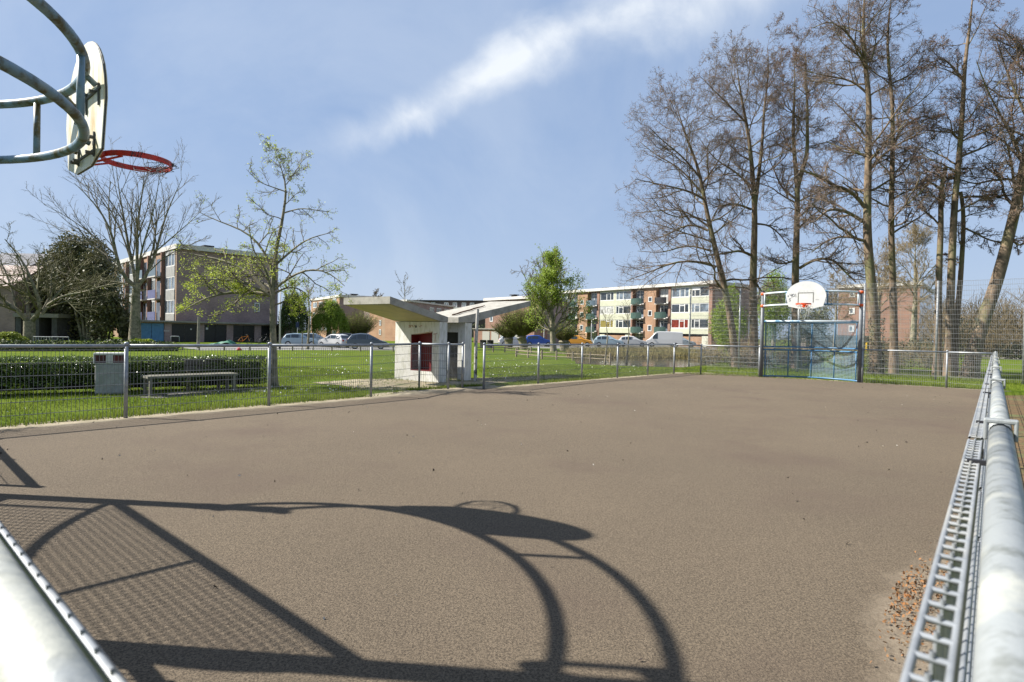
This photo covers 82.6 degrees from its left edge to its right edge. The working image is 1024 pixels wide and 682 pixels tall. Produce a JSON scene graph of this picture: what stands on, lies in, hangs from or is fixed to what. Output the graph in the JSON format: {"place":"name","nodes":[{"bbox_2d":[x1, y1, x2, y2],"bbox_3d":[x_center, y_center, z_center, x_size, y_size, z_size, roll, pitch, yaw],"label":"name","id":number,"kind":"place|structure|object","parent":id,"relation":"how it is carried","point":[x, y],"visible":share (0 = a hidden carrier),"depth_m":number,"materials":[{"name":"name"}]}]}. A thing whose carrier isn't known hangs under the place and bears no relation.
{"place":"outdoors","nodes":[
{"label":"outdoors","id":0,"kind":"place"},
{"bbox_2d":[130,388,262,397],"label":"bench paving","id":1,"kind":"structure","parent":0,"point":[170,395],"depth_m":11.29,"materials":[{"name":"grey concrete"}]},
{"bbox_2d":[141,359,237,395],"bbox_3d":[-6.427,0.699,11.569,0.780,0.645,1.632,2,1,42],"label":"park bench","id":2,"kind":"object","parent":1,"relation":"on","point":[187,375],"visible":0.78,"depth_m":11.81,"materials":[{"name":"grey wood"}]},
{"bbox_2d":[183,347,394,349],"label":"road","id":3,"kind":"structure","parent":0,"point":[310,348],"depth_m":38.77,"materials":[{"name":"grey asphalt"}]},
{"bbox_2d":[281,333,317,343],"bbox_3d":[-16.141,-0.093,44.516,2.653,0.997,1.273,1,1,-14],"label":"parked car","id":4,"kind":"object","parent":3,"relation":"on","point":[293,338],"visible":0.62,"depth_m":43.96,"materials":[{"name":"blue paint"}]},
{"bbox_2d":[318,334,348,347],"bbox_3d":[-13.315,-0.028,43.831,2.653,0.997,1.273,2,1,30],"label":"parked car","id":5,"kind":"object","parent":3,"relation":"on","point":[336,339],"visible":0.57,"depth_m":43.22,"materials":[{"name":"grey paint"}]},
{"bbox_2d":[347,333,388,348],"bbox_3d":[-10.104,0.018,40.917,2.883,1.108,1.320,1,1,-14],"label":"parked car","id":6,"kind":"object","parent":3,"relation":"on","point":[361,338],"visible":0.59,"depth_m":40.33,"materials":[{"name":"grey paint"}]},
{"bbox_2d":[310,294,377,337],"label":"apartment building","id":7,"kind":"structure","parent":0,"point":[346,309],"depth_m":84.74,"materials":[{"name":"orange brick"}]},
{"bbox_2d":[364,299,455,340],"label":"apartment building","id":8,"kind":"structure","parent":0,"point":[384,330],"depth_m":78.11,"materials":[{"name":"orange brick"}]},
{"bbox_2d":[0,331,1023,424],"bbox_3d":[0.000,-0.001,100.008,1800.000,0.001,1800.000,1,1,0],"label":"ground","id":9,"kind":"structure","parent":0,"point":[337,359],"depth_m":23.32,"materials":[{"name":"green plant"}]},
{"bbox_2d":[0,331,29,341],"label":"garden shrub","id":10,"kind":"object","parent":9,"relation":"on","point":[11,335],"visible":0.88,"depth_m":42.00,"materials":[{"name":"green plant"}]},
{"bbox_2d":[0,253,97,339],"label":"house","id":11,"kind":"structure","parent":9,"relation":"on","point":[49,325],"depth_m":47.76,"materials":[{"name":"brown brick"}]},
{"bbox_2d":[0,221,148,340],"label":"pollarded tree","id":12,"kind":"object","parent":9,"relation":"on","point":[29,326],"visible":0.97,"depth_m":43.95,"materials":[{"name":"grey plant"}]},
{"bbox_2d":[29,229,130,340],"bbox_3d":[-36.223,-4.761,50.120,9.397,9.952,5.949,1,1,17],"label":"evergreen tree","id":13,"kind":"object","parent":9,"relation":"on","point":[103,314],"visible":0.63,"depth_m":48.67,"materials":[{"name":"green plant"}]},
{"bbox_2d":[0,337,180,350],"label":"ground cover","id":14,"kind":"object","parent":9,"relation":"on","point":[56,341],"visible":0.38,"depth_m":28.88,"materials":[{"name":"green plant"}]},
{"bbox_2d":[93,352,123,394],"bbox_3d":[-7.579,0.613,11.014,0.500,0.785,0.330,1,1,-26],"label":"litter bin","id":15,"kind":"object","parent":9,"relation":"on","point":[107,367],"visible":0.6,"depth_m":10.88,"materials":[{"name":"metal"}]},
{"bbox_2d":[109,303,129,340],"bbox_3d":[-32.494,-1.531,48.781,2.045,3.202,1.930,1,1,0],"label":"evergreen shrub","id":16,"kind":"object","parent":9,"relation":"on","point":[122,327],"visible":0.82,"depth_m":48.22,"materials":[{"name":"green plant"}]},
{"bbox_2d":[21,135,218,339],"bbox_3d":[-30.544,-8.357,46.074,16.532,17.219,6.463,1,1,0],"label":"plane tree","id":17,"kind":"object","parent":9,"relation":"on","point":[135,322],"visible":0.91,"depth_m":45.67,"materials":[{"name":"grey plant"}]},
{"bbox_2d":[0,354,267,393],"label":"hedge","id":18,"kind":"object","parent":9,"relation":"on","point":[80,367],"visible":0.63,"depth_m":11.30,"materials":[{"name":"green plant"}]},
{"bbox_2d":[113,243,280,336],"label":"apartment building","id":19,"kind":"structure","parent":9,"relation":"on","point":[164,293],"depth_m":54.52,"materials":[{"name":"orange brick"}]},
{"bbox_2d":[165,252,174,267],"bbox_3d":[-31.133,-7.365,53.114,2.799,1.200,0.054,2,1,44],"label":"window","id":20,"kind":"structure","parent":19,"relation":"in","point":[170,260],"depth_m":53.07,"materials":[{"name":"glass"}]},
{"bbox_2d":[165,276,174,290],"bbox_3d":[-31.175,-5.251,53.142,2.799,1.230,0.054,2,1,44],"label":"window","id":21,"kind":"structure","parent":19,"relation":"in","point":[169,281],"depth_m":53.03,"materials":[{"name":"white glass"}]},
{"bbox_2d":[165,299,174,313],"bbox_3d":[-31.218,-3.117,53.170,2.799,1.300,0.054,2,1,44],"label":"window","id":22,"kind":"structure","parent":19,"relation":"in","point":[169,304],"depth_m":53.01,"materials":[{"name":"grey glass"}]},
{"bbox_2d":[128,320,290,341],"bbox_3d":[-26.677,-0.832,53.658,2.350,1.800,14.780,2,1,37],"label":"garage row","id":23,"kind":"object","parent":9,"relation":"on","point":[165,330],"visible":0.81,"depth_m":51.72,"materials":[{"name":"grey concrete"}]},
{"bbox_2d":[141,323,150,339],"bbox_3d":[-30.141,-0.711,47.874,0.074,1.530,0.936,2,1,37],"label":"door leaf","id":24,"kind":"structure","parent":23,"relation":"in","point":[145,327],"depth_m":47.92,"materials":[{"name":"blue paint"}]},
{"bbox_2d":[151,323,163,341],"bbox_3d":[-29.559,-0.709,48.645,0.074,1.530,0.936,2,1,37],"label":"door leaf","id":25,"kind":"structure","parent":23,"relation":"in","point":[157,329],"depth_m":48.61,"materials":[{"name":"blue paint"}]},
{"bbox_2d":[172,324,183,341],"bbox_3d":[-28.615,-0.707,49.908,0.060,1.530,1.040,2,1,37],"label":"door leaf","id":26,"kind":"structure","parent":23,"relation":"in","point":[177,329],"depth_m":49.92,"materials":[{"name":"black paint"}]},
{"bbox_2d":[184,324,196,341],"bbox_3d":[-27.962,-0.705,50.756,0.080,1.530,1.040,2,1,37],"label":"door leaf","id":27,"kind":"structure","parent":23,"relation":"in","point":[190,330],"depth_m":50.72,"materials":[{"name":"black paint"}]},
{"bbox_2d":[204,324,214,341],"bbox_3d":[-27.007,-0.702,52.039,0.060,1.530,0.962,2,1,37],"label":"door leaf","id":28,"kind":"structure","parent":23,"relation":"in","point":[209,335],"depth_m":52.02,"materials":[{"name":"black paint"}]},
{"bbox_2d":[206,325,225,341],"bbox_3d":[-26.659,-0.701,52.491,0.072,1.530,1.807,2,1,36],"label":"door leaf","id":29,"kind":"structure","parent":23,"relation":"in","point":[220,330],"depth_m":52.79,"materials":[{"name":"black paint"}]},
{"bbox_2d":[233,325,243,341],"bbox_3d":[-25.430,-0.698,54.128,0.060,1.530,0.998,2,1,37],"label":"door leaf","id":30,"kind":"structure","parent":23,"relation":"in","point":[237,329],"depth_m":54.07,"materials":[{"name":"black paint"}]},
{"bbox_2d":[243,325,253,341],"bbox_3d":[-24.811,-0.696,54.948,0.060,1.530,0.998,2,1,37],"label":"door leaf","id":31,"kind":"structure","parent":23,"relation":"in","point":[247,329],"depth_m":54.90,"materials":[{"name":"black paint"}]},
{"bbox_2d":[261,326,269,341],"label":"door leaf","id":32,"kind":"structure","parent":23,"relation":"in","point":[265,330],"depth_m":56.25,"materials":[{"name":"black paint"}]},
{"bbox_2d":[166,132,355,386],"bbox_3d":[-5.580,-1.772,13.194,4.288,5.625,2.737,1,1,0],"label":"young tree","id":33,"kind":"object","parent":9,"relation":"on","point":[265,291],"visible":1,"depth_m":13.03,"materials":[{"name":"green plant"}]},
{"bbox_2d":[277,290,310,338],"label":"willow tree","id":34,"kind":"object","parent":9,"relation":"on","point":[291,320],"visible":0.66,"depth_m":55.38,"materials":[{"name":"green plant"}]},
{"bbox_2d":[300,283,327,348],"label":"bare tree","id":35,"kind":"object","parent":9,"relation":"on","point":[308,336],"visible":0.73,"depth_m":37.95,"materials":[{"name":"grey plant"}]},
{"bbox_2d":[7,353,632,411],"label":"daisies","id":36,"kind":"object","parent":9,"relation":"on","point":[366,371],"visible":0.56,"depth_m":18.92,"materials":[{"name":"white plant"}]},
{"bbox_2d":[310,298,350,336],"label":"willow tree","id":37,"kind":"object","parent":9,"relation":"on","point":[332,319],"visible":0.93,"depth_m":57.22,"materials":[{"name":"green plant"}]},
{"bbox_2d":[345,308,382,333],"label":"pollard willow","id":38,"kind":"object","parent":9,"relation":"on","point":[358,323],"visible":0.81,"depth_m":59.49,"materials":[{"name":"green plant"}]},
{"bbox_2d":[313,375,567,389],"bbox_3d":[-0.972,1.076,15.446,7.937,0.001,3.333,1,1,-30],"label":"sand patch","id":39,"kind":"object","parent":9,"relation":"on","point":[366,384],"visible":0.53,"depth_m":14.66,"materials":[{"name":"beige sand"}]},
{"bbox_2d":[344,296,530,382],"bbox_3d":[-1.811,-0.114,16.335,1.660,2.330,5.840,2,1,36],"label":"concrete shelter","id":40,"kind":"object","parent":39,"relation":"on","point":[416,324],"visible":0.92,"depth_m":15.53,"materials":[{"name":"white concrete"}]},
{"bbox_2d":[474,309,478,380],"bbox_3d":[-0.951,0.113,15.584,0.115,1.931,0.086,1,1,0],"label":"post","id":41,"kind":"object","parent":39,"relation":"on","point":[476,344],"visible":0.98,"depth_m":15.55,"materials":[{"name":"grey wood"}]},
{"bbox_2d":[415,300,485,336],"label":"apartment building","id":42,"kind":"structure","parent":9,"relation":"on","point":[459,303],"depth_m":160.57,"materials":[{"name":"black paint"}]},
{"bbox_2d":[0,372,978,429],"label":"court edge strip","id":43,"kind":"object","parent":9,"relation":"on","point":[217,410],"visible":0.56,"depth_m":10.03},
{"bbox_2d":[0,341,463,426],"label":"court fence","id":44,"kind":"object","parent":43,"relation":"on","point":[398,381],"visible":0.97,"depth_m":9.27,"materials":[{"name":"metal"}]},
{"bbox_2d":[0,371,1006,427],"bbox_3d":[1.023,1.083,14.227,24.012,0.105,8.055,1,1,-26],"label":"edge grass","id":45,"kind":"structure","parent":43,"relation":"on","point":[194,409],"depth_m":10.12,"materials":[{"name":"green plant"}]},
{"bbox_2d":[482,343,673,388],"bbox_3d":[2.418,0.590,17.055,0.329,1.074,9.477,2,1,42],"label":"court fence","id":46,"kind":"object","parent":43,"relation":"on","point":[530,364],"visible":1,"depth_m":16.42,"materials":[{"name":"metal"}]},
{"bbox_2d":[0,373,980,681],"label":"court surface","id":47,"kind":"object","parent":9,"relation":"on","point":[582,539],"visible":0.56,"depth_m":3.82,"materials":[{"name":"grey asphalt"}]},
{"bbox_2d":[0,521,127,681],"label":"court fence","id":48,"kind":"object","parent":47,"relation":"on","point":[45,635],"visible":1,"depth_m":0.52,"materials":[{"name":"metal"}]},
{"bbox_2d":[0,0,178,182],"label":"goal with hoop","id":49,"kind":"object","parent":47,"relation":"on","point":[81,99],"visible":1,"depth_m":4.05,"materials":[{"name":"grey metal"}]},
{"bbox_2d":[673,343,759,376],"bbox_3d":[7.016,0.642,20.071,2.808,1.074,0.338,1,1,19],"label":"court fence","id":50,"kind":"object","parent":47,"relation":"on","point":[701,365],"visible":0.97,"depth_m":20.21,"materials":[{"name":"metal"}]},
{"bbox_2d":[759,281,863,382],"bbox_3d":[9.514,-0.292,18.610,2.198,3.080,2.195,1,1,-9],"label":"goal with hoop","id":51,"kind":"object","parent":47,"relation":"on","point":[802,295],"visible":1,"depth_m":18.72,"materials":[{"name":"blue metal"}]},
{"bbox_2d":[861,348,996,387],"bbox_3d":[11.923,0.783,16.840,3.189,1.074,0.135,2,1,41],"label":"court fence","id":52,"kind":"object","parent":47,"relation":"on","point":[932,352],"visible":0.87,"depth_m":16.82,"materials":[{"name":"metal"}]},
{"bbox_2d":[870,404,1023,662],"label":"dry leaves","id":53,"kind":"object","parent":47,"relation":"on","point":[906,595],"visible":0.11,"depth_m":2.88,"materials":[{"name":"brown plant"}]},
{"bbox_2d":[899,352,1023,681],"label":"court fence","id":54,"kind":"object","parent":47,"relation":"on","point":[978,632],"visible":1,"depth_m":0.81,"materials":[{"name":"metal"}]},
{"bbox_2d":[487,320,515,348],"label":"pollard willow","id":55,"kind":"object","parent":9,"relation":"on","point":[505,333],"visible":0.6,"depth_m":49.67,"materials":[{"name":"green plant"}]},
{"bbox_2d":[473,328,547,343],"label":"garage row","id":56,"kind":"object","parent":9,"relation":"on","point":[486,335],"visible":0.36,"depth_m":73.68,"materials":[{"name":"red brick"}]},
{"bbox_2d":[495,300,548,349],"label":"pollard willow","id":57,"kind":"object","parent":9,"relation":"on","point":[517,325],"visible":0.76,"depth_m":47.42,"materials":[{"name":"green plant"}]},
{"bbox_2d":[483,294,569,343],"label":"apartment building","id":58,"kind":"structure","parent":9,"relation":"on","point":[490,321],"depth_m":80.89,"materials":[{"name":"red brick"}]},
{"bbox_2d":[510,250,570,328],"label":"bare tree","id":59,"kind":"object","parent":9,"relation":"on","point":[532,272],"visible":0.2,"depth_m":74.75,"materials":[{"name":"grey plant"}]},
{"bbox_2d":[517,242,603,351],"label":"willow tree","id":60,"kind":"object","parent":9,"relation":"on","point":[549,281],"visible":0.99,"depth_m":43.83,"materials":[{"name":"green plant"}]},
{"bbox_2d":[515,349,610,362],"bbox_3d":[2.224,0.724,30.005,0.692,0.460,6.855,1,1,-41],"label":"log fence","id":61,"kind":"object","parent":9,"relation":"on","point":[542,355],"visible":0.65,"depth_m":29.79,"materials":[{"name":"brown wood"}]},
{"bbox_2d":[548,323,579,350],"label":"pollard willow","id":62,"kind":"object","parent":9,"relation":"on","point":[566,337],"visible":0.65,"depth_m":45.67,"materials":[{"name":"green plant"}]},
{"bbox_2d":[621,297,636,363],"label":"bare tree","id":63,"kind":"object","parent":9,"relation":"on","point":[628,328],"visible":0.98,"depth_m":26.99,"materials":[{"name":"grey plant"}]},
{"bbox_2d":[565,346,719,361],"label":"reeds","id":64,"kind":"object","parent":9,"relation":"on","point":[613,351],"visible":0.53,"depth_m":35.10,"materials":[{"name":"plant"}]},
{"bbox_2d":[562,280,748,346],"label":"apartment building","id":65,"kind":"structure","parent":9,"relation":"on","point":[646,321],"depth_m":85.84,"materials":[{"name":"beige paint"}]},
{"bbox_2d":[600,292,613,300],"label":"window","id":66,"kind":"structure","parent":65,"relation":"in","point":[604,296],"depth_m":93.12,"materials":[{"name":"glass"}]},
{"bbox_2d":[600,306,613,313],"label":"window","id":67,"kind":"structure","parent":65,"relation":"in","point":[607,308],"depth_m":93.03,"materials":[{"name":"glass"}]},
{"bbox_2d":[615,319,630,327],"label":"window","id":68,"kind":"structure","parent":65,"relation":"in","point":[621,323],"depth_m":90.37,"materials":[{"name":"glass"}]},
{"bbox_2d":[616,291,630,299],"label":"window","id":69,"kind":"structure","parent":65,"relation":"in","point":[619,295],"depth_m":90.26,"materials":[{"name":"white glass"}]},
{"bbox_2d":[616,305,630,313],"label":"window","id":70,"kind":"structure","parent":65,"relation":"in","point":[619,310],"depth_m":90.39,"materials":[{"name":"glass"}]},
{"bbox_2d":[671,303,688,312],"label":"window","id":71,"kind":"structure","parent":65,"relation":"in","point":[675,308],"depth_m":81.78,"materials":[{"name":"grey glass"}]},
{"bbox_2d":[671,319,688,327],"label":"window","id":72,"kind":"structure","parent":65,"relation":"in","point":[675,323],"depth_m":81.86,"materials":[{"name":"white paint"}]},
{"bbox_2d":[672,287,688,297],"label":"window","id":73,"kind":"structure","parent":65,"relation":"in","point":[684,291],"depth_m":81.68,"materials":[{"name":"white glass"}]},
{"bbox_2d":[691,320,707,328],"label":"window","id":74,"kind":"structure","parent":65,"relation":"in","point":[704,323],"depth_m":78.91,"materials":[{"name":"glass"}]},
{"bbox_2d":[691,303,708,312],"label":"window","id":75,"kind":"structure","parent":65,"relation":"in","point":[699,307],"depth_m":79.26,"materials":[{"name":"grey glass"}]},
{"bbox_2d":[692,286,708,296],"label":"window","id":76,"kind":"structure","parent":65,"relation":"in","point":[701,288],"depth_m":79.17,"materials":[{"name":"glass"}]},
{"bbox_2d":[708,283,748,351],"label":"leafy tree","id":77,"kind":"object","parent":9,"relation":"on","point":[720,339],"visible":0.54,"depth_m":51.61,"materials":[{"name":"green plant"}]},
{"bbox_2d":[612,52,852,366],"bbox_3d":[9.470,-5.665,25.833,10.351,13.982,6.924,1,1,0],"label":"alder tree","id":78,"kind":"object","parent":9,"relation":"on","point":[721,273],"visible":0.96,"depth_m":25.66,"materials":[{"name":"brown plant"}]},
{"bbox_2d":[689,11,820,366],"bbox_3d":[10.473,-6.818,26.440,5.969,16.343,6.721,1,1,0],"label":"alder tree","id":79,"kind":"object","parent":9,"relation":"on","point":[753,284],"visible":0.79,"depth_m":26.31,"materials":[{"name":"brown plant"}]},
{"bbox_2d":[757,267,790,348],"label":"leafy tree","id":80,"kind":"object","parent":9,"relation":"on","point":[773,311],"visible":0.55,"depth_m":55.61,"materials":[{"name":"green plant"}]},
{"bbox_2d":[790,305,834,349],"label":"leafy tree","id":81,"kind":"object","parent":9,"relation":"on","point":[820,315],"visible":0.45,"depth_m":57.26,"materials":[{"name":"green plant"}]},
{"bbox_2d":[747,18,879,367],"bbox_3d":[12.506,-6.142,25.351,5.088,15.294,4.566,1,1,0],"label":"alder tree","id":82,"kind":"object","parent":9,"relation":"on","point":[796,59],"visible":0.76,"depth_m":25.10,"materials":[{"name":"brown plant"}]},
{"bbox_2d":[687,334,943,368],"bbox_3d":[15.514,0.721,28.314,14.784,2.687,6.984,1,1,0],"label":"scrub","id":83,"kind":"object","parent":9,"relation":"on","point":[885,346],"visible":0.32,"depth_m":27.39,"materials":[{"name":"plant"}]},
{"bbox_2d":[702,346,942,368],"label":"ivy undergrowth","id":84,"kind":"object","parent":9,"relation":"on","point":[813,363],"visible":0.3,"depth_m":27.17,"materials":[{"name":"green plant"}]},
{"bbox_2d":[801,335,868,350],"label":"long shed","id":85,"kind":"structure","parent":9,"relation":"on","point":[839,345],"depth_m":73.58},
{"bbox_2d":[822,264,857,350],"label":"bare tree","id":86,"kind":"object","parent":9,"relation":"on","point":[832,276],"visible":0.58,"depth_m":65.81,"materials":[{"name":"brown plant"}]},
{"bbox_2d":[688,278,1023,383],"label":"tall net fence","id":87,"kind":"object","parent":9,"relation":"on","point":[718,323],"visible":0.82,"depth_m":20.99,"materials":[{"name":"metal"}]},
{"bbox_2d":[779,0,949,373],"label":"alder tree","id":88,"kind":"object","parent":9,"relation":"on","point":[866,221],"visible":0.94,"depth_m":22.59,"materials":[{"name":"brown plant"}]},
{"bbox_2d":[865,317,885,374],"bbox_3d":[14.177,0.200,22.691,0.756,2.253,0.728,1,1,0],"label":"ivy","id":89,"kind":"object","parent":88,"relation":"attached to","point":[883,353],"visible":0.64,"depth_m":22.55,"materials":[{"name":"green plant"}]},
{"bbox_2d":[832,236,934,322],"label":"bare tree","id":90,"kind":"object","parent":9,"relation":"on","point":[884,257],"visible":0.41,"depth_m":61.31,"materials":[{"name":"brown plant"}]},
{"bbox_2d":[811,0,971,373],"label":"alder tree","id":91,"kind":"object","parent":9,"relation":"on","point":[892,231],"visible":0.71,"depth_m":23.02,"materials":[{"name":"brown plant"}]},
{"bbox_2d":[876,218,946,353],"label":"bare tree","id":92,"kind":"object","parent":9,"relation":"on","point":[914,229],"visible":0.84,"depth_m":47.75,"materials":[{"name":"brown plant"}]},
{"bbox_2d":[887,157,968,375],"bbox_3d":[15.610,-2.795,22.150,3.140,8.433,1.857,1,1,-28],"label":"alder tree","id":93,"kind":"object","parent":9,"relation":"on","point":[939,254],"visible":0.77,"depth_m":22.17,"materials":[{"name":"brown plant"}]},
{"bbox_2d":[881,338,1022,358],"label":"undergrowth","id":94,"kind":"object","parent":9,"relation":"on","point":[997,347],"visible":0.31,"depth_m":48.10,"materials":[{"name":"brown plant"}]},
{"bbox_2d":[896,0,1023,375],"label":"alder tree","id":95,"kind":"object","parent":9,"relation":"on","point":[959,123],"visible":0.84,"depth_m":21.95,"materials":[{"name":"brown plant"}]},
{"bbox_2d":[905,285,1023,358],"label":"thicket","id":96,"kind":"object","parent":9,"relation":"on","point":[1012,324],"visible":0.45,"depth_m":52.12,"materials":[{"name":"plant"}]},
{"bbox_2d":[943,186,1013,374],"bbox_3d":[17.965,-2.279,22.147,2.952,7.546,1.560,1,1,18],"label":"alder tree","id":97,"kind":"object","parent":9,"relation":"on","point":[962,238],"visible":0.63,"depth_m":22.46,"materials":[{"name":"brown plant"}]},
{"bbox_2d":[944,7,1023,376],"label":"alder tree","id":98,"kind":"object","parent":9,"relation":"on","point":[1016,209],"visible":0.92,"depth_m":21.43,"materials":[{"name":"brown plant"}]},
{"bbox_2d":[957,318,980,377],"bbox_3d":[16.875,0.258,21.507,0.763,2.260,0.714,1,1,0],"label":"ivy","id":99,"kind":"object","parent":98,"relation":"attached to","point":[964,345],"visible":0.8,"depth_m":21.36,"materials":[{"name":"green plant"}]},
{"bbox_2d":[1005,395,1023,487],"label":"leaf litter","id":100,"kind":"object","parent":9,"relation":"on","point":[1015,405],"depth_m":10.09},
{"bbox_2d":[0,0,1023,341],"label":"sky","id":101,"kind":"structure","parent":0,"point":[450,141],"materials":[{"name":"blue"}]},
{"bbox_2d":[513,345,716,348],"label":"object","id":102,"kind":"structure","parent":0,"point":[656,346],"depth_m":65.75,"materials":[{"name":"concrete"}]},
{"bbox_2d":[526,335,549,343],"bbox_3d":[2.713,-0.029,61.691,3.136,1.178,1.504,1,1,-10],"label":"parked car","id":103,"kind":"object","parent":102,"relation":"on","point":[533,339],"visible":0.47,"depth_m":61.06,"materials":[{"name":"blue paint"}]},
{"bbox_2d":[568,335,592,343],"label":"parked car","id":104,"kind":"object","parent":102,"relation":"on","point":[577,339],"visible":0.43,"depth_m":65.44,"materials":[{"name":"orange paint"}]},
{"bbox_2d":[593,335,623,343],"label":"parked car","id":105,"kind":"object","parent":102,"relation":"on","point":[602,339],"visible":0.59,"depth_m":66.26,"materials":[{"name":"blue paint"}]},
{"bbox_2d":[619,336,646,346],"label":"parked car","id":106,"kind":"object","parent":102,"relation":"on","point":[632,340],"visible":0.57,"depth_m":69.12,"materials":[{"name":"grey paint"}]},
{"bbox_2d":[646,331,682,346],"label":"van","id":107,"kind":"object","parent":102,"relation":"on","point":[661,337],"visible":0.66,"depth_m":69.91,"materials":[{"name":"grey paint"}]},
{"bbox_2d":[574,358,709,366],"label":"water","id":108,"kind":"structure","parent":0,"point":[657,361],"depth_m":28.60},
{"bbox_2d":[838,281,934,349],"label":"apartment building","id":109,"kind":"structure","parent":0,"point":[904,322],"depth_m":72.64,"materials":[{"name":"red brick"}]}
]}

